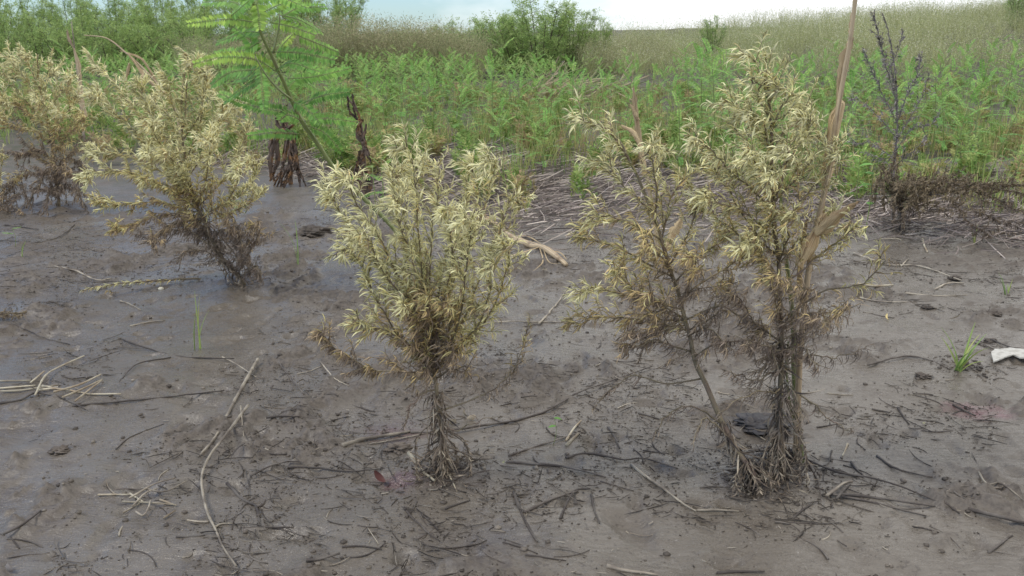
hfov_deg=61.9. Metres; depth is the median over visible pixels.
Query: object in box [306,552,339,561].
stick
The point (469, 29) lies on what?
leafy bush
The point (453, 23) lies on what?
leafy bush
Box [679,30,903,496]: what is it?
withered weed
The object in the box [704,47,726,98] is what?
feathery seedling
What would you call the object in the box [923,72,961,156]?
feathery seedling
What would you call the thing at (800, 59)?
feathery seedling
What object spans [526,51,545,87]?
feathery seedling
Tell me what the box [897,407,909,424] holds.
stick
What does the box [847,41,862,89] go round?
feathery seedling
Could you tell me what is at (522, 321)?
stick
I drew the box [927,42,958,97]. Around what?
feathery seedling
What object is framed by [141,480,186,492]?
straw
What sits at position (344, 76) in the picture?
feathery seedling
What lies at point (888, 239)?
stick
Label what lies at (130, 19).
leafy bush
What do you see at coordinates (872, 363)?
stick
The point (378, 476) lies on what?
dried leaf
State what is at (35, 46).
leafy bush
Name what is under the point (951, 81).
feathery seedling
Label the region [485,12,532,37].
leafy bush
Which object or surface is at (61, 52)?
feathery seedling
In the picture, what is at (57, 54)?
leafy bush
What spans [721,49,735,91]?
feathery seedling
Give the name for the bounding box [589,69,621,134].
feathery seedling
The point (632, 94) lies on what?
feathery seedling
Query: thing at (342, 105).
feathery seedling
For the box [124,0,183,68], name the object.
leafy bush
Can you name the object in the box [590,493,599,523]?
stick
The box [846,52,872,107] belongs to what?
feathery seedling
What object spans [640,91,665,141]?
feathery seedling
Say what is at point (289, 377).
stick
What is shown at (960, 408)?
stick
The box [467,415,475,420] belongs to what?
dried leaf
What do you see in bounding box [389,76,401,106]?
feathery seedling
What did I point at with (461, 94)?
feathery seedling
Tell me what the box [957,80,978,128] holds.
feathery seedling
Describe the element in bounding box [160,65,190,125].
feathery seedling
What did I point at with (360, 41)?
russet weeds
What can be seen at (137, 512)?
straw
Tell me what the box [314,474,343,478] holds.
twig
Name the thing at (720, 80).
feathery seedling
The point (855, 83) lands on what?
feathery seedling
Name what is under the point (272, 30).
leafy bush
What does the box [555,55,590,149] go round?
feathery seedling
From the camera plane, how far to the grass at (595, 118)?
10.61 m
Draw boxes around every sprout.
[351,165,385,252]
[548,417,561,444]
[859,163,877,232]
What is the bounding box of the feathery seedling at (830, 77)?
[818,73,853,139]
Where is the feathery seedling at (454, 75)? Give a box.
[442,54,462,112]
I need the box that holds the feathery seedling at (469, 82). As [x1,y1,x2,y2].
[462,75,484,132]
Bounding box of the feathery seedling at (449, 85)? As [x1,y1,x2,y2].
[431,52,471,119]
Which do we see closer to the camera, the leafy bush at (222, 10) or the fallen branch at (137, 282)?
the fallen branch at (137, 282)
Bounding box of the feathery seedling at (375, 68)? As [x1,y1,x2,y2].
[367,56,378,87]
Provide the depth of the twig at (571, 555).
2.20 m
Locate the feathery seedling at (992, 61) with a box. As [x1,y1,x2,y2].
[982,42,1004,88]
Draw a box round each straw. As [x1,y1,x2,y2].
[0,380,30,381]
[0,384,57,391]
[0,385,34,388]
[30,371,44,383]
[34,355,84,395]
[39,388,83,393]
[41,385,120,394]
[53,374,101,392]
[62,379,102,397]
[74,380,101,401]
[97,494,129,495]
[122,501,174,504]
[129,477,174,498]
[132,488,156,506]
[135,500,150,515]
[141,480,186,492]
[159,499,176,505]
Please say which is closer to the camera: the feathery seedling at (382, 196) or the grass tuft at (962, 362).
the grass tuft at (962, 362)
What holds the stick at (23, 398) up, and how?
on the ground at (26, 466)
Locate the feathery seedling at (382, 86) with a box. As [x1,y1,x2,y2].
[368,81,400,144]
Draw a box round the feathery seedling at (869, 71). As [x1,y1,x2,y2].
[860,49,876,96]
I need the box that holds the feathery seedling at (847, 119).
[832,109,859,172]
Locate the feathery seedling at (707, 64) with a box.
[695,44,717,99]
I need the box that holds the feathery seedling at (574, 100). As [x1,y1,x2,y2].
[561,72,592,139]
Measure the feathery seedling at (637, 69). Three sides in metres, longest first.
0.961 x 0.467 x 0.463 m
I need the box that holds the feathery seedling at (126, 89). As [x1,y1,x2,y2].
[121,69,144,114]
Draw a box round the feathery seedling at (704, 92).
[680,91,708,134]
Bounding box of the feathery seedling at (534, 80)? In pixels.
[527,76,547,127]
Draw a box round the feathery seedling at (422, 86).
[408,77,425,125]
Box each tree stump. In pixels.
[268,105,305,187]
[346,94,372,198]
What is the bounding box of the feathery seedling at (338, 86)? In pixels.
[325,72,349,138]
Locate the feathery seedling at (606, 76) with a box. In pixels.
[593,73,620,121]
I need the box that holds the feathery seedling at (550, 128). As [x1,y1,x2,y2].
[526,108,567,173]
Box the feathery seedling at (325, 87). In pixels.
[324,82,350,134]
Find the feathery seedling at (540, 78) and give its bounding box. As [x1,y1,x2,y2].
[530,61,552,104]
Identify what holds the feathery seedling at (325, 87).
on the ground at (26, 466)
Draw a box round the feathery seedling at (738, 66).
[726,50,741,93]
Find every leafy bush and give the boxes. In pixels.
[0,0,14,50]
[0,0,58,53]
[0,2,35,66]
[0,3,7,37]
[0,24,27,75]
[7,10,82,73]
[28,19,107,78]
[38,0,120,68]
[44,0,91,44]
[75,0,157,71]
[76,15,144,74]
[78,0,135,56]
[113,16,178,74]
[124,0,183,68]
[133,0,182,55]
[139,10,220,76]
[158,0,244,69]
[160,0,223,49]
[206,0,270,57]
[214,0,263,48]
[239,7,309,71]
[257,0,314,62]
[304,0,356,43]
[316,0,368,41]
[430,16,474,40]
[451,21,494,55]
[467,9,538,72]
[473,2,568,76]
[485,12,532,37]
[495,0,584,77]
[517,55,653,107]
[536,1,603,73]
[588,16,614,61]
[697,15,728,61]
[1003,0,1023,27]
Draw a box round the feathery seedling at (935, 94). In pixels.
[916,64,956,156]
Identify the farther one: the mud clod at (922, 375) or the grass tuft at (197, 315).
the grass tuft at (197, 315)
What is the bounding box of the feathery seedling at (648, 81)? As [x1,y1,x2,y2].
[638,80,657,134]
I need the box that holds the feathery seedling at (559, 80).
[553,67,565,100]
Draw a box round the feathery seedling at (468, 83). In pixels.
[456,60,478,122]
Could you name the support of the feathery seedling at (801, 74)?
on the ground at (26, 466)
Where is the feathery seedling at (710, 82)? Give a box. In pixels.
[699,69,724,100]
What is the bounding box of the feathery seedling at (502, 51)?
[485,37,528,113]
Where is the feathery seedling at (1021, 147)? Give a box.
[1005,144,1023,188]
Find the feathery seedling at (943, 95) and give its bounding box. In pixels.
[920,82,954,148]
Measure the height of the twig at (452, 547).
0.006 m
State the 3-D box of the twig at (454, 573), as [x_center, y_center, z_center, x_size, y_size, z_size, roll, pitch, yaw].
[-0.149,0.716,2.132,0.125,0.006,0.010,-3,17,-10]
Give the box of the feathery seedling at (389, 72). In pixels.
[381,61,396,90]
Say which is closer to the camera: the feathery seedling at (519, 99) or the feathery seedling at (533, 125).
the feathery seedling at (533, 125)
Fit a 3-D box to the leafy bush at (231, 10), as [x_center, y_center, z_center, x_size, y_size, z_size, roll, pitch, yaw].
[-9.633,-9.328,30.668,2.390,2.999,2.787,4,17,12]
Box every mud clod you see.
[47,444,70,455]
[293,224,332,236]
[382,442,413,454]
[733,412,792,434]
[759,446,807,461]
[914,372,932,378]
[921,304,933,309]
[947,275,961,280]
[983,338,996,342]
[986,310,1002,316]
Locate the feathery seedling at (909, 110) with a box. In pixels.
[884,78,923,155]
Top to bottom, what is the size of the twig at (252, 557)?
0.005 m
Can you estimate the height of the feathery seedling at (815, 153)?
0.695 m
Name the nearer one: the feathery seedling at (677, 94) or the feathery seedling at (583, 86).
the feathery seedling at (677, 94)
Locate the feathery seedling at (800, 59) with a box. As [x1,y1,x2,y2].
[784,46,820,128]
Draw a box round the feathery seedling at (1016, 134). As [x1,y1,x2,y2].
[999,95,1023,189]
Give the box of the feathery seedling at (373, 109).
[366,92,382,128]
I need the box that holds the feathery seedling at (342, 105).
[332,83,353,139]
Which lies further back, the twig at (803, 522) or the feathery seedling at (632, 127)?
the feathery seedling at (632, 127)
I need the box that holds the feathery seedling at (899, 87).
[874,76,915,154]
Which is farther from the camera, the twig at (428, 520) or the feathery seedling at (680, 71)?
the feathery seedling at (680, 71)
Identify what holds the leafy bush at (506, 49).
on the ground at (26, 466)
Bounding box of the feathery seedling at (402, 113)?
[382,50,424,140]
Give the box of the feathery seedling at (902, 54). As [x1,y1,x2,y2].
[883,45,913,107]
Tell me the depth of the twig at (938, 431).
2.90 m
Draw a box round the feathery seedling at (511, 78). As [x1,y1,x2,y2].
[505,69,522,111]
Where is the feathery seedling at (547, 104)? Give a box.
[536,92,554,127]
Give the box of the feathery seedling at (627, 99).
[616,88,636,125]
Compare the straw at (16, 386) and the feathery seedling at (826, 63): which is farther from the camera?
the feathery seedling at (826, 63)
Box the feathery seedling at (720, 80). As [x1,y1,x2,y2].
[699,44,743,143]
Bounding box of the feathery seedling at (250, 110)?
[239,93,259,147]
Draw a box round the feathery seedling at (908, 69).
[864,56,929,141]
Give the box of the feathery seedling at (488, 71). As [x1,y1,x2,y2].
[476,65,507,141]
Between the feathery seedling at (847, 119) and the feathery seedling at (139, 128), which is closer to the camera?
the feathery seedling at (847, 119)
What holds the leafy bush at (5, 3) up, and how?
on the ground at (26, 466)
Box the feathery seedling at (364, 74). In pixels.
[354,63,375,116]
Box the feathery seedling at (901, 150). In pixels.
[887,137,916,170]
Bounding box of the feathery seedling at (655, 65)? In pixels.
[641,63,660,100]
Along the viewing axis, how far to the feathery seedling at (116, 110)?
10.03 m
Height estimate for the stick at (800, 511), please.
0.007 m
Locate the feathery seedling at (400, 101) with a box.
[387,77,414,125]
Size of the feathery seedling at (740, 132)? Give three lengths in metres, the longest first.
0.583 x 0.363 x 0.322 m
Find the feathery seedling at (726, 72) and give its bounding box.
[709,38,773,185]
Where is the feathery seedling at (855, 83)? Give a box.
[847,64,862,114]
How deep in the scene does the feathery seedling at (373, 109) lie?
11.36 m
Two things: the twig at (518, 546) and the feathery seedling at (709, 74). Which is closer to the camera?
the twig at (518, 546)
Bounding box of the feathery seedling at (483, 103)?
[470,77,497,136]
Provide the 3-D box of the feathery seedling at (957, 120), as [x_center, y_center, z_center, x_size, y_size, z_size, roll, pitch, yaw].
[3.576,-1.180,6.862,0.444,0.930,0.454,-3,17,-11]
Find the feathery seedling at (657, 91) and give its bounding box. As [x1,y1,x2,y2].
[646,65,671,131]
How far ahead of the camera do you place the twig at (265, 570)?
2.12 m
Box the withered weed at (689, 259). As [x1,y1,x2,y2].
[558,88,805,501]
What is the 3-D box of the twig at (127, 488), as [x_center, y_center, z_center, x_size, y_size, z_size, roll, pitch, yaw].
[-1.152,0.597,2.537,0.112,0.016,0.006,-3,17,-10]
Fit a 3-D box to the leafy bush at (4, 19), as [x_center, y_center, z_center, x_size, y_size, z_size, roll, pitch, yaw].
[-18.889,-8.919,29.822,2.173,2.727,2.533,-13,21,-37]
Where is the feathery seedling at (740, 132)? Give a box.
[724,122,749,153]
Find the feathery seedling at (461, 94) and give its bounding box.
[441,60,478,136]
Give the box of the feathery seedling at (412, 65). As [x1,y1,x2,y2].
[401,59,425,118]
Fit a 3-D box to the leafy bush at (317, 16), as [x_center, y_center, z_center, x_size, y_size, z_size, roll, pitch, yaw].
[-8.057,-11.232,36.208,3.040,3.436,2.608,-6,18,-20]
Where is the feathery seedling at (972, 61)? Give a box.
[956,54,974,93]
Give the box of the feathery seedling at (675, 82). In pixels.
[660,74,685,128]
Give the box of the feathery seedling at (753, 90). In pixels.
[741,64,763,134]
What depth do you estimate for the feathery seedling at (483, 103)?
9.37 m
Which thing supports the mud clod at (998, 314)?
on the ground at (26, 466)
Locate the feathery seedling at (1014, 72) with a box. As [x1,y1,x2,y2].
[992,55,1023,122]
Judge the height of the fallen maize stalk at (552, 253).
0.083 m
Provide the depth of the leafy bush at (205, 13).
28.70 m
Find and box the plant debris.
[0,197,1023,575]
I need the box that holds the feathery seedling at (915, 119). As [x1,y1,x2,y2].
[903,73,926,129]
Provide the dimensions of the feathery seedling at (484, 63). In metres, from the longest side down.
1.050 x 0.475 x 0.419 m
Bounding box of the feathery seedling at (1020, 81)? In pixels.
[1006,42,1023,110]
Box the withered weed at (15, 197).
[0,143,28,214]
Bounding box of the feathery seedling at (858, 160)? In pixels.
[838,137,878,201]
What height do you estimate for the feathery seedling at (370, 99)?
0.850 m
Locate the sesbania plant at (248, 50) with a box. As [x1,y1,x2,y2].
[186,0,440,338]
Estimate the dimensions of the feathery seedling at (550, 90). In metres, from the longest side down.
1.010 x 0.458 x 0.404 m
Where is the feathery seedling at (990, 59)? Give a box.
[974,38,1005,95]
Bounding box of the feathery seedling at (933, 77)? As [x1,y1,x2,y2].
[924,57,947,105]
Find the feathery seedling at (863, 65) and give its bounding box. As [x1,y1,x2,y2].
[844,51,880,134]
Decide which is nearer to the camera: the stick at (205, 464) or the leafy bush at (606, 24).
the stick at (205, 464)
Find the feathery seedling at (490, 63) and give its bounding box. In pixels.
[469,49,514,147]
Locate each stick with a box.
[0,224,74,242]
[0,392,85,409]
[3,510,40,534]
[4,224,36,228]
[10,323,69,344]
[54,265,111,280]
[72,390,224,406]
[115,424,162,448]
[119,357,170,381]
[122,339,233,358]
[130,320,164,325]
[187,404,248,566]
[198,358,258,457]
[225,482,265,525]
[240,405,243,436]
[250,461,300,476]
[266,415,299,418]
[278,361,303,393]
[287,466,383,471]
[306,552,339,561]
[319,361,348,385]
[341,430,410,446]
[342,545,381,549]
[369,433,424,444]
[404,501,439,541]
[407,451,435,481]
[410,366,651,433]
[444,500,470,509]
[489,321,564,322]
[506,461,605,477]
[508,432,580,456]
[512,491,537,541]
[523,490,577,513]
[538,285,568,323]
[559,488,589,518]
[565,420,581,440]
[565,432,579,445]
[565,452,677,468]
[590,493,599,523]
[606,563,657,575]
[607,427,619,448]
[630,463,696,511]
[638,412,659,419]
[697,509,738,511]
[717,570,764,573]
[792,501,813,517]
[807,459,935,500]
[808,462,821,503]
[823,450,832,480]
[825,480,852,496]
[830,493,926,515]
[835,483,850,499]
[839,492,934,506]
[850,461,863,474]
[853,252,961,280]
[858,283,892,286]
[858,297,909,302]
[867,355,947,367]
[875,238,901,240]
[876,455,902,471]
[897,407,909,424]
[905,292,966,295]
[935,282,963,289]
[952,404,975,415]
[953,491,974,504]
[968,507,1023,523]
[978,471,1023,500]
[987,535,1012,552]
[990,338,1013,347]
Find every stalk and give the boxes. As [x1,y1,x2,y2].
[66,21,88,174]
[84,35,187,227]
[468,209,567,268]
[621,85,683,250]
[774,186,813,462]
[793,0,859,455]
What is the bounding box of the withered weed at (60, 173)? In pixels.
[0,39,101,216]
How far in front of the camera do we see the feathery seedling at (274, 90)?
11.46 m
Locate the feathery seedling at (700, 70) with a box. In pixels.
[690,58,715,125]
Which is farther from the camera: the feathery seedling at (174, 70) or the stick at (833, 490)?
the feathery seedling at (174, 70)
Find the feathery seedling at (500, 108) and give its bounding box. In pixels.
[487,97,506,138]
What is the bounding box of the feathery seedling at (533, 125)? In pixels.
[517,117,545,161]
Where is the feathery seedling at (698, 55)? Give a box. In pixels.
[674,42,722,136]
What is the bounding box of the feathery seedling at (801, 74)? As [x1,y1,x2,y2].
[776,52,820,140]
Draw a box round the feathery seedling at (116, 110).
[108,92,126,137]
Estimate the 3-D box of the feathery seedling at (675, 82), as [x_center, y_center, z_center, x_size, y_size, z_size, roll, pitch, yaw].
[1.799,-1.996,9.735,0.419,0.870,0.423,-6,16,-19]
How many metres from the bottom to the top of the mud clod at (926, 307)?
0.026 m
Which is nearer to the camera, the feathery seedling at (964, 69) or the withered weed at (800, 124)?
the withered weed at (800, 124)
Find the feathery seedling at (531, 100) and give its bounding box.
[513,67,548,119]
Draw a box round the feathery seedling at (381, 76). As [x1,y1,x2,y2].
[371,63,390,97]
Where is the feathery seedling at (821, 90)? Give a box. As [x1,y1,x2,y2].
[808,87,838,149]
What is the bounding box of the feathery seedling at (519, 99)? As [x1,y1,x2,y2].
[505,77,531,127]
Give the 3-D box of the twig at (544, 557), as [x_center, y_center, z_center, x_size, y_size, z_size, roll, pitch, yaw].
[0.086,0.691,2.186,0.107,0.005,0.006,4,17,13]
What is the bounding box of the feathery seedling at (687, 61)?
[673,52,704,121]
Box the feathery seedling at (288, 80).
[279,69,299,101]
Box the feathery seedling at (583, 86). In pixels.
[565,85,591,145]
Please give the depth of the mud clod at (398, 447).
2.77 m
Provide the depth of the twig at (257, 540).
2.26 m
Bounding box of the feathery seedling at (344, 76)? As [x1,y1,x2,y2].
[315,54,366,149]
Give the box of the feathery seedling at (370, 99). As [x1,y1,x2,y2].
[357,76,391,134]
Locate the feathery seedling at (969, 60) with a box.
[953,39,977,95]
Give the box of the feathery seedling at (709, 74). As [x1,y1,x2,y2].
[703,55,721,107]
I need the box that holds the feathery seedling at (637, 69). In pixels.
[631,53,646,101]
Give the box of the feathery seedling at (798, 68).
[773,55,812,128]
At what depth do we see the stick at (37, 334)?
3.85 m
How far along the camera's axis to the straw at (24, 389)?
3.20 m
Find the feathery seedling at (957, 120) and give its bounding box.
[921,83,989,180]
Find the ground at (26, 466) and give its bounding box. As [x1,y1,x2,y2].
[0,22,1023,575]
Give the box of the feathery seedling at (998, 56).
[984,34,1013,87]
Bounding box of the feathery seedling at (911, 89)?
[897,61,922,116]
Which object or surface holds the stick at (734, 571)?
on the ground at (26, 466)
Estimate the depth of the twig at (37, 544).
2.28 m
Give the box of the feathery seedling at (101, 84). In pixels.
[89,77,116,119]
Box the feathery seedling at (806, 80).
[800,66,815,98]
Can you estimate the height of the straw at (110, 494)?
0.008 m
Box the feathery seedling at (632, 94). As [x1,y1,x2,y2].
[617,70,657,138]
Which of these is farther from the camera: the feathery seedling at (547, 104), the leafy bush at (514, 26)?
the leafy bush at (514, 26)
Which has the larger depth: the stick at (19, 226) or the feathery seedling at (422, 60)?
the feathery seedling at (422, 60)
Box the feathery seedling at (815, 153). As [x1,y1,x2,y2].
[798,110,834,185]
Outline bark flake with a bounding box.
[991,347,1023,362]
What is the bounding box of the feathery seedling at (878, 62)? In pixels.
[870,46,888,95]
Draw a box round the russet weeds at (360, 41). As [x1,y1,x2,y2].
[157,8,681,83]
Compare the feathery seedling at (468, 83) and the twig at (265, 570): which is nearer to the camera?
the twig at (265, 570)
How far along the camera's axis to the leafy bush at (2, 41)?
26.02 m
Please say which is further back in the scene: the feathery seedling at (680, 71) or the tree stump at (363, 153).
the feathery seedling at (680, 71)
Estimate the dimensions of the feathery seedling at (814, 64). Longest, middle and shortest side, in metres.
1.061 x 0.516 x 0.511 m
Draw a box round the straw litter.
[158,128,1023,257]
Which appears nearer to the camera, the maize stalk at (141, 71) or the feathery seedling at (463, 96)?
the maize stalk at (141, 71)
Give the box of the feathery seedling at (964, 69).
[950,45,975,96]
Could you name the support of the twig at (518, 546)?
on the ground at (26, 466)
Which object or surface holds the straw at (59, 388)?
on the ground at (26, 466)
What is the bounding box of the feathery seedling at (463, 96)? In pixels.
[449,82,484,140]
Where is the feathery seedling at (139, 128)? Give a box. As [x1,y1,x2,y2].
[125,110,143,153]
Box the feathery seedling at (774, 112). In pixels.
[763,74,794,145]
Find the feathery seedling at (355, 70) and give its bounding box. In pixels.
[350,57,364,87]
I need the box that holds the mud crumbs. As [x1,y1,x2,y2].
[1,198,1019,575]
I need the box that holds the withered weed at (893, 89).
[845,9,946,226]
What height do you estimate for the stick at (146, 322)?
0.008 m
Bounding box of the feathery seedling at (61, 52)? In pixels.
[46,38,86,109]
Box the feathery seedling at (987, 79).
[959,68,1002,145]
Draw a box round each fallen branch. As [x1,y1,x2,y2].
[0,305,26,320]
[80,278,200,295]
[978,227,1021,240]
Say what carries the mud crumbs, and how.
on the ground at (26, 466)
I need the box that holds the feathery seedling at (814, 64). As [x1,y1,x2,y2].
[795,50,827,96]
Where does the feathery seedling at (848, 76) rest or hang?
on the ground at (26, 466)
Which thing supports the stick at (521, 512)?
on the ground at (26, 466)
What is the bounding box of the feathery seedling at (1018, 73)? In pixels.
[1016,60,1023,90]
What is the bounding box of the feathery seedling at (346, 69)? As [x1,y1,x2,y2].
[335,48,357,100]
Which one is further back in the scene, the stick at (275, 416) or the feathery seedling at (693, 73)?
the feathery seedling at (693, 73)
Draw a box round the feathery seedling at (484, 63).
[478,58,502,121]
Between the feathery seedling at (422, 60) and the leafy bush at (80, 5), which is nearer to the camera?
the feathery seedling at (422, 60)
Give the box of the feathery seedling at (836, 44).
[824,38,849,86]
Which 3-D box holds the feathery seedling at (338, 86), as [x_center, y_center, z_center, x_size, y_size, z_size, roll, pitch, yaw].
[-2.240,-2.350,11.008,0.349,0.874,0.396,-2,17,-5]
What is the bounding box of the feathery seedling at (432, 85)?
[419,76,448,130]
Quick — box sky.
[0,0,1021,33]
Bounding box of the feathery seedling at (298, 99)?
[289,84,310,150]
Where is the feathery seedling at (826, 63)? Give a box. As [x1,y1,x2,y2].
[816,48,832,91]
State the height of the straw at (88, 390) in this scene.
0.012 m
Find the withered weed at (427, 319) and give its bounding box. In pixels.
[305,119,536,488]
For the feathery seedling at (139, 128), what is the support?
on the ground at (26, 466)
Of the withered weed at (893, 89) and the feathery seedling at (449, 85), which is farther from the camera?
the feathery seedling at (449, 85)
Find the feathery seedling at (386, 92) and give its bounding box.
[377,76,398,112]
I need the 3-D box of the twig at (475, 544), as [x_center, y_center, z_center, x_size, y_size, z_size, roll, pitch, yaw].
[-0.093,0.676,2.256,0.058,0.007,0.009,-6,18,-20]
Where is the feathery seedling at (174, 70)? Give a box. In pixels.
[163,49,193,115]
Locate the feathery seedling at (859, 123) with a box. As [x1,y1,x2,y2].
[844,97,877,157]
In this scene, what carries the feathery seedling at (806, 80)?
on the ground at (26, 466)
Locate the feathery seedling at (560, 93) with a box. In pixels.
[550,76,568,117]
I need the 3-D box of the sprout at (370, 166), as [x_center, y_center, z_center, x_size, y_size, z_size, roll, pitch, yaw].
[-0.804,-0.445,5.000,0.217,0.572,0.262,-16,23,-42]
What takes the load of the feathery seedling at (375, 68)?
on the ground at (26, 466)
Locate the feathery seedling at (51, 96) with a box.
[37,78,63,146]
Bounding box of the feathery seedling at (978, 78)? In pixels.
[947,59,1004,147]
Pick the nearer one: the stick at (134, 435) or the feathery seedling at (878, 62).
the stick at (134, 435)
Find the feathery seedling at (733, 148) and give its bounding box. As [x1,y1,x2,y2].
[725,132,747,176]
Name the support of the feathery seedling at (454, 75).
on the ground at (26, 466)
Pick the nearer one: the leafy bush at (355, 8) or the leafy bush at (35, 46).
the leafy bush at (35, 46)
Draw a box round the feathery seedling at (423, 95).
[415,84,439,121]
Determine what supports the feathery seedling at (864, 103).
on the ground at (26, 466)
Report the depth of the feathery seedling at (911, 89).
11.60 m
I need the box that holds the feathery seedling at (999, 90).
[987,79,1018,124]
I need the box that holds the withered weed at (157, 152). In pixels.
[72,45,273,289]
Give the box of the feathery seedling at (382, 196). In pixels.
[366,153,391,197]
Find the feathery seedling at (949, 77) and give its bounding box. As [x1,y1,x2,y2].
[931,76,963,123]
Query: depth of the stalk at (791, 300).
2.54 m
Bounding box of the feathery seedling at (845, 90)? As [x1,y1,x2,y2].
[827,75,861,134]
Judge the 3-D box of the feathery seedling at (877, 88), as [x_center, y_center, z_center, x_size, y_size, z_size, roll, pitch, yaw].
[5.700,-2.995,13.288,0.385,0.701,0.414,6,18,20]
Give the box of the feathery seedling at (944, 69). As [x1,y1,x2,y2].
[925,58,955,129]
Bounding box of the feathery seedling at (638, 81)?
[613,65,655,167]
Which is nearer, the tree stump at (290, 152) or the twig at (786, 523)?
the twig at (786, 523)
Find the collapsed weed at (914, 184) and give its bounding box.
[868,156,1023,240]
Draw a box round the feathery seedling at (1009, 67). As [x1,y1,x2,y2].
[996,48,1021,99]
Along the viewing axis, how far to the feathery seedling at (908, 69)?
9.74 m
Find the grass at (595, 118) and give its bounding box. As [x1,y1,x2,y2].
[0,71,1023,214]
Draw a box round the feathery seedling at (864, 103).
[846,71,881,150]
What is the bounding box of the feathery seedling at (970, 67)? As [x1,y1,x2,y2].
[956,59,981,105]
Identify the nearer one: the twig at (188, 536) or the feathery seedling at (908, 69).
the twig at (188, 536)
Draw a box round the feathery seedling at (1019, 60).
[988,39,1023,121]
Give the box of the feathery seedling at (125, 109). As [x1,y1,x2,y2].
[117,104,132,134]
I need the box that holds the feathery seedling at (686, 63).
[674,40,698,104]
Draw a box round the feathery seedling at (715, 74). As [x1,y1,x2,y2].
[686,37,737,144]
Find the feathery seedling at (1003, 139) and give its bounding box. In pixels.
[987,83,1023,177]
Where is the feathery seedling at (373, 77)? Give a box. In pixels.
[365,59,384,100]
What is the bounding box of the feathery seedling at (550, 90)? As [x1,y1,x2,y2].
[534,60,568,141]
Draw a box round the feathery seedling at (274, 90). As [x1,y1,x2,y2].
[268,64,283,128]
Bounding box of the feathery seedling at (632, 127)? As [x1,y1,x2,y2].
[620,104,648,149]
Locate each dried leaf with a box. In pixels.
[5,564,12,571]
[374,470,384,481]
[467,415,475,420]
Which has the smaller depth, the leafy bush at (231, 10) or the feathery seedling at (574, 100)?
the feathery seedling at (574, 100)
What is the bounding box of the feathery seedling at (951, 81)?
[934,58,965,117]
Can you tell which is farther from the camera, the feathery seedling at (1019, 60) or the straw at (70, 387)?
the feathery seedling at (1019, 60)
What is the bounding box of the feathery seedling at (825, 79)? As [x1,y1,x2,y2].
[816,73,827,104]
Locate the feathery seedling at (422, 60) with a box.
[410,49,432,94]
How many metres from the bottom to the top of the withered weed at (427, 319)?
1.108 m
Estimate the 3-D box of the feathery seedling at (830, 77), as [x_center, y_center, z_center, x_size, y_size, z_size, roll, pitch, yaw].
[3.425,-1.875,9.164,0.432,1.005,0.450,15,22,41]
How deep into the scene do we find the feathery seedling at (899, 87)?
9.14 m
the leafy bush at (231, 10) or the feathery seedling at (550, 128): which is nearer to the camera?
the feathery seedling at (550, 128)
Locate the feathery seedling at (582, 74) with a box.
[560,67,591,135]
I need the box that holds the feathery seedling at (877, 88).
[870,73,887,109]
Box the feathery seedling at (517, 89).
[495,64,531,127]
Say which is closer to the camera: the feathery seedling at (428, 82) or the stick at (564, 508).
the stick at (564, 508)
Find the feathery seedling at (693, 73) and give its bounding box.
[689,61,698,101]
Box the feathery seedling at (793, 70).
[777,58,803,102]
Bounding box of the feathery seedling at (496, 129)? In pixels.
[483,99,520,188]
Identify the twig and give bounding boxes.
[7,538,42,547]
[7,552,49,557]
[112,488,141,489]
[129,549,156,566]
[176,535,204,537]
[243,526,292,528]
[248,544,267,563]
[253,569,282,574]
[254,529,264,546]
[266,453,286,454]
[273,528,308,536]
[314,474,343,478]
[346,544,384,557]
[416,509,438,530]
[439,571,476,575]
[440,546,466,548]
[466,540,486,546]
[480,548,504,562]
[502,542,537,553]
[525,554,565,560]
[554,550,588,556]
[600,481,633,490]
[700,485,732,488]
[735,522,760,535]
[775,521,799,530]
[789,522,814,523]
[791,535,828,559]
[901,469,932,476]
[912,526,938,532]
[921,430,952,431]
[944,499,959,513]
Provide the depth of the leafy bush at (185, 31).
24.95 m
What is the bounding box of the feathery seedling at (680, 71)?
[668,53,690,89]
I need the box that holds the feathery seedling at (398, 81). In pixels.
[383,53,411,116]
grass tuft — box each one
[193,291,206,349]
[284,223,298,264]
[941,324,986,371]
[998,274,1012,294]
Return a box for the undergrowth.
[0,69,1023,202]
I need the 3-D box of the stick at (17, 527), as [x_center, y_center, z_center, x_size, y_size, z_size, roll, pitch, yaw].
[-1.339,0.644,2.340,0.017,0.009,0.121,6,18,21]
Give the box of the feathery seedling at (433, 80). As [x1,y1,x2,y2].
[422,62,445,107]
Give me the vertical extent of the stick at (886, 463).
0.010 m
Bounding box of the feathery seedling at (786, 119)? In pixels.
[767,80,809,162]
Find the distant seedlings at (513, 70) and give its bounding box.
[0,35,1023,107]
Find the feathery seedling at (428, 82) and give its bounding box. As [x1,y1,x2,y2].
[418,57,442,114]
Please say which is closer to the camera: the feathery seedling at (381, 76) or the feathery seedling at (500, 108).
the feathery seedling at (500, 108)
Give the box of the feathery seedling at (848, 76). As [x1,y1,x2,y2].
[843,56,860,115]
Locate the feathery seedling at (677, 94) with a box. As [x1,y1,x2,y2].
[663,85,696,164]
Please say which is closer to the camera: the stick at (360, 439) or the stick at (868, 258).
the stick at (360, 439)
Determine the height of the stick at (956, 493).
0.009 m
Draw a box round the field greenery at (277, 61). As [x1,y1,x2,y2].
[0,38,594,90]
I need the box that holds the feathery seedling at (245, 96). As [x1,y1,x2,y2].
[241,83,255,123]
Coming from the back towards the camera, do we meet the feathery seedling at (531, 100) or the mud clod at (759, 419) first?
the feathery seedling at (531, 100)
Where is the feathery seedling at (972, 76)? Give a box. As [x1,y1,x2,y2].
[944,75,976,133]
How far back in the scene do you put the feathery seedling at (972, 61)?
17.08 m
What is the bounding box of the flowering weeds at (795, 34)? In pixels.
[330,0,1023,84]
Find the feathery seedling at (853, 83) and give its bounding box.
[828,70,875,166]
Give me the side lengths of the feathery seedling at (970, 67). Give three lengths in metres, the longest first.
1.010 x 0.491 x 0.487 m

